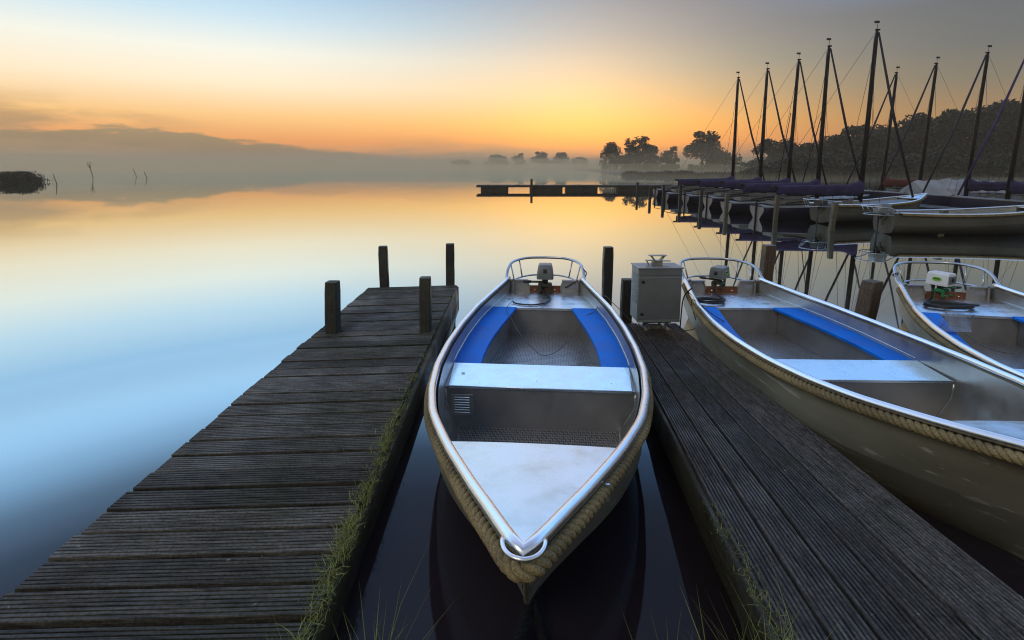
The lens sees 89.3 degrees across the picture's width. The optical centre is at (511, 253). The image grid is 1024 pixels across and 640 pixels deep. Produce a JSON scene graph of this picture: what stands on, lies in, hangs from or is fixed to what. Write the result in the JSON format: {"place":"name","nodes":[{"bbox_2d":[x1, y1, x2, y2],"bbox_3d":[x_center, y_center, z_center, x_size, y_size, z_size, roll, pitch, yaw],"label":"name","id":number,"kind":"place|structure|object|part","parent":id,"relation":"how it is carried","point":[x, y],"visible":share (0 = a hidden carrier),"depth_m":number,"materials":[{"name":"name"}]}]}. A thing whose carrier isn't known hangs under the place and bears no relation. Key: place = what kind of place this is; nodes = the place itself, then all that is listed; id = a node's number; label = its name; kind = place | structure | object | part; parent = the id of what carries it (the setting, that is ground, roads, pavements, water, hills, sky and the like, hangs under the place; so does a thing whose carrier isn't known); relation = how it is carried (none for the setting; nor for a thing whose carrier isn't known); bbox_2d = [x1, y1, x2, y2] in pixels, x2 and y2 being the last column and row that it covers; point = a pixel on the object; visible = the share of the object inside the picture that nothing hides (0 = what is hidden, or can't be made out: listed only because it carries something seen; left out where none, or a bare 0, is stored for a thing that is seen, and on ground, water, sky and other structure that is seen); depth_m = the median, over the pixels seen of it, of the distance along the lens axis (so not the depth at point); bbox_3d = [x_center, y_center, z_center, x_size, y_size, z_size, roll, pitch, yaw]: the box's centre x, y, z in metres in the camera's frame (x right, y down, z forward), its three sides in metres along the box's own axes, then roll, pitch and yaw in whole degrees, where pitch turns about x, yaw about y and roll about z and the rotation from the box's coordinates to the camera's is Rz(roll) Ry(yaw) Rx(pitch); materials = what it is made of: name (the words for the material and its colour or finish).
{"place":"outdoors","nodes":[
{"label":"outdoors","id":0,"kind":"place"},
{"bbox_2d":[271,292,453,639],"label":"grass","id":1,"kind":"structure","parent":0,"point":[356,518],"depth_m":2.34,"materials":[{"name":"green plant"}]},
{"bbox_2d":[0,166,1023,639],"bbox_3d":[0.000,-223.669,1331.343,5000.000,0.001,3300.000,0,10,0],"label":"water","id":2,"kind":"structure","parent":0,"point":[156,318],"depth_m":7.06,"materials":[{"name":"blue liquid"}]},
{"bbox_2d":[0,171,53,182],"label":"reed clump","id":3,"kind":"object","parent":2,"relation":"in","point":[17,177],"visible":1,"depth_m":57.35,"materials":[{"name":"brown plant"}]},
{"bbox_2d":[0,243,458,639],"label":"pier","id":4,"kind":"structure","parent":2,"relation":"on","point":[219,527],"depth_m":2.55,"materials":[{"name":"wood"}]},
{"bbox_2d":[424,256,653,604],"bbox_3d":[0.240,0.831,4.245,1.522,0.883,5.504,1,10,4],"label":"rowing boat","id":5,"kind":"object","parent":2,"relation":"on","point":[537,456],"visible":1,"depth_m":3.54,"materials":[{"name":"grey metal"}]},
{"bbox_2d":[513,583,546,639],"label":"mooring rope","id":6,"kind":"object","parent":5,"relation":"attached to","point":[530,609],"visible":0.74,"depth_m":2.07,"materials":[{"name":"black fabric"}]},
{"bbox_2d":[512,287,550,305],"bbox_3d":[0.320,0.477,5.984,0.329,0.096,0.708,6,11,32],"label":"power cable","id":7,"kind":"object","parent":5,"relation":"on","point":[535,304],"visible":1,"depth_m":5.74,"materials":[{"name":"black rubber"}]},
{"bbox_2d":[524,263,553,292],"bbox_3d":[0.331,0.691,6.463,0.362,1.169,0.360,1,10,4],"label":"outboard motor","id":8,"kind":"object","parent":5,"relation":"attached to","point":[545,274],"visible":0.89,"depth_m":6.23,"materials":[{"name":"black plastic"}]},
{"bbox_2d":[506,296,636,355],"bbox_3d":[0.540,0.683,5.206,1.382,0.402,0.964,3,10,15],"label":"thin wire","id":9,"kind":"object","parent":5,"relation":"attached to","point":[571,336],"visible":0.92,"depth_m":5.17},
{"bbox_2d":[476,179,683,190],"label":"floating jetty","id":10,"kind":"object","parent":2,"relation":"on","point":[536,187],"visible":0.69,"depth_m":38.57,"materials":[{"name":"wood"}]},
{"bbox_2d":[917,204,957,209],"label":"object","id":11,"kind":"structure","parent":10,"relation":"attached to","point":[923,206],"depth_m":18.71,"materials":[{"name":"grey"}]},
{"bbox_2d":[602,246,613,302],"bbox_3d":[1.302,0.585,7.114,0.129,1.370,0.128,-1,10,-3],"label":"mooring post","id":12,"kind":"object","parent":2,"relation":"in","point":[607,268],"visible":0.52,"depth_m":7.01,"materials":[{"name":"brown wood"}]},
{"bbox_2d":[620,278,631,323],"bbox_3d":[1.344,0.863,6.146,0.128,1.145,0.129,0,10,0],"label":"mooring post","id":13,"kind":"object","parent":2,"relation":"in","point":[625,296],"visible":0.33,"depth_m":6.04,"materials":[{"name":"brown wood"}]},
{"bbox_2d":[636,182,638,195],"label":"mooring post","id":14,"kind":"object","parent":2,"relation":"in","point":[637,186],"visible":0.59,"depth_m":31.91,"materials":[{"name":"brown wood"}]},
{"bbox_2d":[648,185,651,199],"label":"mooring post","id":15,"kind":"object","parent":2,"relation":"in","point":[650,191],"visible":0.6,"depth_m":28.73,"materials":[{"name":"brown wood"}]},
{"bbox_2d":[662,185,664,200],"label":"mooring post","id":16,"kind":"object","parent":2,"relation":"in","point":[663,192],"visible":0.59,"depth_m":27.28,"materials":[{"name":"brown wood"}]},
{"bbox_2d":[678,185,681,203],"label":"mooring post","id":17,"kind":"object","parent":2,"relation":"in","point":[680,195],"visible":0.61,"depth_m":25.54,"materials":[{"name":"brown wood"}]},
{"bbox_2d":[653,184,729,197],"bbox_3d":[11.340,-3.617,30.756,5.760,0.958,1.690,0,10,0],"label":"sailboat","id":18,"kind":"object","parent":2,"relation":"on","point":[657,193],"visible":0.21,"depth_m":30.35,"materials":[{"name":"metal"}]},
{"bbox_2d":[699,190,702,209],"bbox_3d":[8.053,-1.986,22.115,0.140,1.429,0.134,0,10,0],"label":"mooring post","id":19,"kind":"object","parent":2,"relation":"in","point":[701,200],"visible":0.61,"depth_m":22.02,"materials":[{"name":"brown wood"}]},
{"bbox_2d":[665,72,764,200],"bbox_3d":[10.958,-5.993,27.256,5.760,6.838,1.690,-1,10,-2],"label":"sailboat","id":20,"kind":"object","parent":2,"relation":"on","point":[672,196],"visible":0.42,"depth_m":27.31,"materials":[{"name":"metal"}]},
{"bbox_2d":[724,194,728,214],"bbox_3d":[8.230,-1.597,19.927,0.140,1.393,0.134,0,10,0],"label":"mooring post","id":21,"kind":"object","parent":2,"relation":"in","point":[726,203],"visible":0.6,"depth_m":19.82,"materials":[{"name":"brown wood"}]},
{"bbox_2d":[682,62,796,204],"bbox_3d":[11.277,-5.594,24.886,5.760,6.838,1.691,-1,10,0],"label":"sailboat","id":22,"kind":"object","parent":2,"relation":"on","point":[693,198],"visible":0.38,"depth_m":24.96,"materials":[{"name":"metal"}]},
{"bbox_2d":[703,52,826,207],"bbox_3d":[11.552,-5.242,22.760,5.760,6.838,1.690,0,10,-2],"label":"sailboat","id":23,"kind":"object","parent":2,"relation":"on","point":[713,201],"visible":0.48,"depth_m":22.82,"materials":[{"name":"metal"}]},
{"bbox_2d":[758,244,775,281],"bbox_3d":[3.652,0.536,7.511,0.190,1.334,0.154,0,10,0],"label":"mooring post","id":24,"kind":"object","parent":2,"relation":"in","point":[767,259],"visible":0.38,"depth_m":7.38,"materials":[{"name":"brown wood"}]},
{"bbox_2d":[773,195,779,220],"bbox_3d":[8.982,-1.252,17.647,0.143,1.474,0.135,0,10,0],"label":"mooring post","id":25,"kind":"object","parent":2,"relation":"in","point":[776,207],"visible":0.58,"depth_m":17.55,"materials":[{"name":"brown wood"}]},
{"bbox_2d":[621,170,950,178],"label":"reed bed","id":26,"kind":"object","parent":2,"relation":"in","point":[683,173],"visible":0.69,"depth_m":82.32,"materials":[{"name":"plant"}]},
{"bbox_2d":[721,38,869,212],"bbox_3d":[11.358,-4.810,20.275,5.760,6.838,1.690,-1,10,0],"label":"sailboat","id":27,"kind":"object","parent":2,"relation":"on","point":[740,203],"visible":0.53,"depth_m":20.36,"materials":[{"name":"metal"}]},
{"bbox_2d":[802,118,820,182],"bbox_3d":[14.815,-4.857,26.343,3.400,4.578,1.300,0,10,0],"label":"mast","id":28,"kind":"object","parent":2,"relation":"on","point":[811,151],"visible":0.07,"depth_m":26.28,"materials":[{"name":"black metal"}]},
{"bbox_2d":[625,323,1023,639],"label":"jetty","id":29,"kind":"structure","parent":2,"relation":"on","point":[831,535],"depth_m":2.14,"materials":[{"name":"wood"}]},
{"bbox_2d":[630,255,683,330],"bbox_3d":[1.565,0.415,5.642,0.490,0.809,0.314,0,10,-2],"label":"electrical cabinet","id":30,"kind":"object","parent":29,"relation":"on","point":[656,285],"visible":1,"depth_m":5.52,"materials":[{"name":"grey plastic"}]},
{"bbox_3d":[1.570,0.482,5.508,0.458,0.455,0.029,0,10,-2],"label":"door","id":31,"kind":"part","parent":30,"relation":"part of","materials":[{"name":"grey metal"}]},
{"bbox_2d":[702,501,800,639],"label":"grass","id":32,"kind":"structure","parent":29,"relation":"on","point":[743,562],"depth_m":1.76,"materials":[{"name":"green plant"}]},
{"bbox_2d":[750,21,916,219],"bbox_3d":[11.502,-4.415,17.914,5.760,6.838,1.691,0,10,1],"label":"sailboat","id":33,"kind":"object","parent":2,"relation":"on","point":[793,209],"visible":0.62,"depth_m":18.03,"materials":[{"name":"metal"}]},
{"bbox_2d":[828,203,838,230],"bbox_3d":[9.180,-0.749,14.884,0.210,1.405,0.133,0,10,0],"label":"mooring post","id":34,"kind":"object","parent":2,"relation":"in","point":[833,216],"visible":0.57,"depth_m":14.79,"materials":[{"name":"brown wood"}]},
{"bbox_2d":[679,257,1023,559],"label":"rowing boat","id":35,"kind":"object","parent":2,"relation":"on","point":[927,427],"visible":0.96,"depth_m":3.42,"materials":[{"name":"grey metal"}]},
{"bbox_2d":[679,287,700,327],"bbox_3d":[1.992,0.560,5.654,0.376,0.467,0.127,-9,13,-42],"label":"cable","id":36,"kind":"object","parent":35,"relation":"on","point":[682,305],"visible":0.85,"depth_m":5.58,"materials":[{"name":"black rubber"}]},
{"bbox_2d":[683,299,723,330],"bbox_3d":[1.950,0.664,5.284,0.472,0.393,0.120,9,13,43],"label":"black line","id":37,"kind":"object","parent":35,"relation":"on","point":[695,317],"visible":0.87,"depth_m":5.28,"materials":[{"name":"rubber"}]},
{"bbox_2d":[697,282,725,303],"bbox_3d":[2.360,0.463,5.960,0.289,0.133,0.671,8,12,39],"label":"cable coil","id":38,"kind":"object","parent":35,"relation":"on","point":[717,300],"visible":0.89,"depth_m":5.84,"materials":[{"name":"black rubber"}]},
{"bbox_2d":[699,265,729,289],"bbox_3d":[2.505,0.612,6.441,0.304,0.944,0.310,9,13,43],"label":"outboard motor","id":39,"kind":"object","parent":35,"relation":"attached to","point":[718,274],"visible":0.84,"depth_m":6.26,"materials":[{"name":"black plastic"}]},
{"bbox_2d":[803,193,927,222],"bbox_3d":[12.108,-1.564,17.542,5.614,0.883,1.522,-3,10,-20],"label":"rowing boat","id":40,"kind":"object","parent":2,"relation":"on","point":[850,212],"visible":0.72,"depth_m":16.78,"materials":[{"name":"grey metal"}]},
{"bbox_2d":[813,199,827,223],"bbox_3d":[9.963,-1.036,16.737,0.450,1.439,0.459,-3,10,-20],"label":"outboard motor","id":41,"kind":"object","parent":40,"relation":"attached to","point":[819,203],"visible":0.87,"depth_m":16.68,"materials":[{"name":"black plastic"}]},
{"bbox_2d":[854,279,883,319],"bbox_3d":[4.096,0.881,6.069,0.331,1.135,0.179,-3,10,-20],"label":"mooring post","id":42,"kind":"object","parent":2,"relation":"in","point":[869,298],"visible":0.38,"depth_m":5.96,"materials":[{"name":"brown wood"}]},
{"bbox_2d":[841,66,945,198],"bbox_3d":[19.595,-5.765,25.883,5.760,6.838,1.691,1,10,1],"label":"sailboat","id":43,"kind":"object","parent":2,"relation":"on","point":[889,182],"visible":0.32,"depth_m":25.99,"materials":[{"name":"metal"}]},
{"bbox_2d":[873,57,986,197],"bbox_3d":[19.675,-5.378,23.602,5.760,6.838,1.691,1,10,1],"label":"sailboat","id":44,"kind":"object","parent":2,"relation":"on","point":[878,194],"visible":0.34,"depth_m":23.59,"materials":[{"name":"metal"}]},
{"bbox_2d":[860,205,1023,233],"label":"rowing boat","id":45,"kind":"object","parent":2,"relation":"on","point":[997,220],"visible":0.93,"depth_m":13.88,"materials":[{"name":"grey metal"}]},
{"bbox_2d":[873,203,892,232],"bbox_3d":[10.211,-0.498,14.350,0.540,1.754,0.544,0,10,0],"label":"outboard motor","id":46,"kind":"object","parent":45,"relation":"attached to","point":[883,211],"visible":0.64,"depth_m":14.30,"materials":[{"name":"black plastic"}]},
{"bbox_2d":[900,178,1005,195],"bbox_3d":[19.852,-2.682,23.282,4.800,1.410,1.900,0,10,0],"label":"covered boat","id":47,"kind":"object","parent":2,"relation":"on","point":[941,186],"visible":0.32,"depth_m":22.83,"materials":[{"name":"white fabric"}]},
{"bbox_2d":[893,261,1023,378],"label":"rowing boat","id":48,"kind":"object","parent":2,"relation":"on","point":[994,320],"visible":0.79,"depth_m":5.37,"materials":[{"name":"grey metal"}]},
{"bbox_2d":[925,270,961,297],"bbox_3d":[5.037,0.696,6.148,0.319,0.990,0.325,-4,11,-24],"label":"outboard motor","id":49,"kind":"object","parent":48,"relation":"attached to","point":[944,282],"visible":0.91,"depth_m":5.98,"materials":[{"name":"white plastic"}]},
{"bbox_2d":[923,286,979,308],"bbox_3d":[4.766,0.504,5.799,0.442,0.151,0.599,0,10,0],"label":"cable coil","id":50,"kind":"object","parent":48,"relation":"on","point":[944,304],"visible":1,"depth_m":5.64,"materials":[{"name":"black rubber"}]},
{"bbox_2d":[944,308,1023,353],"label":"thin wire","id":51,"kind":"object","parent":48,"relation":"attached to","point":[976,341],"visible":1,"depth_m":5.01,"materials":[{"name":"black"}]},
{"bbox_2d":[917,45,1023,206],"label":"sailboat","id":52,"kind":"object","parent":2,"relation":"on","point":[971,185],"visible":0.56,"depth_m":21.50,"materials":[{"name":"metal"}]},
{"bbox_2d":[951,59,1023,207],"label":"sailboat","id":53,"kind":"object","parent":2,"relation":"on","point":[1013,186],"visible":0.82,"depth_m":19.54,"materials":[{"name":"metal"}]},
{"bbox_2d":[0,0,1023,165],"label":"sky","id":54,"kind":"structure","parent":0,"point":[83,82],"materials":[{"name":"orange"}]},
{"bbox_2d":[458,168,1023,179],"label":"shore","id":55,"kind":"structure","parent":0,"point":[616,172],"depth_m":145.45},
{"bbox_2d":[451,159,471,168],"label":"tree","id":56,"kind":"object","parent":55,"relation":"on","point":[466,163],"visible":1,"depth_m":328.26,"materials":[{"name":"green plant"}]},
{"bbox_2d":[484,154,508,168],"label":"tree","id":57,"kind":"object","parent":55,"relation":"on","point":[500,161],"visible":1,"depth_m":328.20,"materials":[{"name":"green plant"}]},
{"bbox_2d":[511,153,525,167],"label":"tree","id":58,"kind":"object","parent":55,"relation":"on","point":[518,162],"visible":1,"depth_m":328.73,"materials":[{"name":"green plant"}]},
{"bbox_2d":[530,151,551,167],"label":"tree","id":59,"kind":"object","parent":55,"relation":"on","point":[543,160],"visible":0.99,"depth_m":329.08,"materials":[{"name":"green plant"}]},
{"bbox_2d":[551,152,570,167],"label":"tree","id":60,"kind":"object","parent":55,"relation":"on","point":[561,157],"visible":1,"depth_m":328.89,"materials":[{"name":"green plant"}]},
{"bbox_2d":[571,157,588,167],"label":"tree","id":61,"kind":"object","parent":55,"relation":"on","point":[582,161],"visible":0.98,"depth_m":328.58,"materials":[{"name":"green plant"}]},
{"bbox_2d":[599,141,623,170],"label":"tree","id":62,"kind":"object","parent":55,"relation":"on","point":[611,152],"visible":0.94,"depth_m":154.78,"materials":[{"name":"green plant"}]},
{"bbox_2d":[617,153,638,170],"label":"tree","id":63,"kind":"object","parent":55,"relation":"on","point":[631,167],"visible":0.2,"depth_m":157.45,"materials":[{"name":"green plant"}]},
{"bbox_2d":[620,136,657,170],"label":"tree","id":64,"kind":"object","parent":55,"relation":"on","point":[649,151],"visible":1,"depth_m":148.60,"materials":[{"name":"green plant"}]},
{"bbox_2d":[643,154,666,169],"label":"tree","id":65,"kind":"object","parent":55,"relation":"on","point":[655,165],"visible":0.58,"depth_m":152.08,"materials":[{"name":"green plant"}]},
{"bbox_2d":[660,146,679,169],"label":"tree","id":66,"kind":"object","parent":55,"relation":"on","point":[670,164],"visible":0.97,"depth_m":147.37,"materials":[{"name":"green plant"}]},
{"bbox_2d":[682,130,731,170],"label":"tree","id":67,"kind":"object","parent":55,"relation":"on","point":[706,148],"visible":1,"depth_m":138.56,"materials":[{"name":"green plant"}]},
{"bbox_2d":[708,152,742,170],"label":"tree","id":68,"kind":"object","parent":55,"relation":"on","point":[724,165],"visible":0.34,"depth_m":142.40,"materials":[{"name":"green plant"}]},
{"bbox_2d":[735,160,758,171],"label":"tree","id":69,"kind":"object","parent":55,"relation":"on","point":[747,164],"visible":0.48,"depth_m":114.44,"materials":[{"name":"green plant"}]},
{"bbox_2d":[750,138,803,166],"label":"tree","id":70,"kind":"object","parent":55,"relation":"on","point":[769,142],"visible":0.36,"depth_m":109.62,"materials":[{"name":"green plant"}]},
{"bbox_2d":[766,142,810,160],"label":"tree","id":71,"kind":"object","parent":55,"relation":"on","point":[799,149],"visible":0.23,"depth_m":107.14,"materials":[{"name":"green plant"}]},
{"bbox_2d":[793,142,838,155],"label":"tree","id":72,"kind":"object","parent":55,"relation":"on","point":[814,151],"visible":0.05,"depth_m":105.96,"materials":[{"name":"green plant"}]},
{"bbox_2d":[809,135,838,154],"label":"tree","id":73,"kind":"object","parent":55,"relation":"on","point":[826,145],"visible":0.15,"depth_m":102.71,"materials":[{"name":"green plant"}]},
{"bbox_2d":[824,125,871,154],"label":"tree","id":74,"kind":"object","parent":55,"relation":"on","point":[841,139],"visible":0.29,"depth_m":99.01,"materials":[{"name":"green plant"}]},
{"bbox_2d":[844,124,892,155],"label":"tree","id":75,"kind":"object","parent":55,"relation":"on","point":[880,128],"visible":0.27,"depth_m":95.86,"materials":[{"name":"green plant"}]},
{"bbox_2d":[860,128,899,155],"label":"tree","id":76,"kind":"object","parent":55,"relation":"on","point":[877,137],"visible":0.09,"depth_m":95.43,"materials":[{"name":"green plant"}]},
{"bbox_2d":[739,144,1023,177],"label":"undergrowth","id":77,"kind":"object","parent":55,"relation":"on","point":[837,161],"visible":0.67,"depth_m":77.12,"materials":[{"name":"green plant"}]},
{"bbox_2d":[871,119,937,154],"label":"tree","id":78,"kind":"object","parent":55,"relation":"on","point":[903,128],"visible":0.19,"depth_m":90.54,"materials":[{"name":"green plant"}]},
{"bbox_2d":[879,112,951,154],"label":"tree","id":79,"kind":"object","parent":55,"relation":"on","point":[912,138],"visible":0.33,"depth_m":89.18,"materials":[{"name":"green plant"}]},
{"bbox_2d":[917,109,977,152],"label":"tree","id":80,"kind":"object","parent":55,"relation":"on","point":[935,129],"visible":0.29,"depth_m":85.29,"materials":[{"name":"green plant"}]},
{"bbox_2d":[933,105,1001,154],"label":"tree","id":81,"kind":"object","parent":55,"relation":"on","point":[962,132],"visible":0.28,"depth_m":84.34,"materials":[{"name":"green plant"}]},
{"bbox_2d":[948,99,1015,154],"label":"tree","id":82,"kind":"object","parent":55,"relation":"on","point":[972,115],"visible":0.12,"depth_m":83.30,"materials":[{"name":"green plant"}]},
{"bbox_2d":[954,101,1023,155],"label":"tree","id":83,"kind":"object","parent":55,"relation":"on","point":[997,131],"visible":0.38,"depth_m":81.25,"materials":[{"name":"green plant"}]},
{"bbox_2d":[985,105,1023,154],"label":"tree","id":84,"kind":"object","parent":55,"relation":"on","point":[1009,129],"visible":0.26,"depth_m":79.70,"materials":[{"name":"green plant"}]},
{"bbox_2d":[998,109,1023,155],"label":"tree","id":85,"kind":"object","parent":55,"relation":"on","point":[1020,150],"visible":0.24,"depth_m":79.29,"materials":[{"name":"green plant"}]},
{"bbox_2d":[778,113,790,179],"bbox_3d":[14.941,-5.370,28.819,3.400,4.761,1.300,0,10,0],"label":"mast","id":86,"kind":"object","parent":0,"point":[784,148],"visible":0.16,"depth_m":28.76,"materials":[{"name":"black metal"}]},
{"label":"bank","id":87,"kind":"structure","parent":0,"visible":0},
{"bbox_2d":[266,548,858,639],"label":"bank grass","id":88,"kind":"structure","parent":87,"relation":"on","point":[621,609],"depth_m":1.54,"materials":[{"name":"green plant"}]}
]}

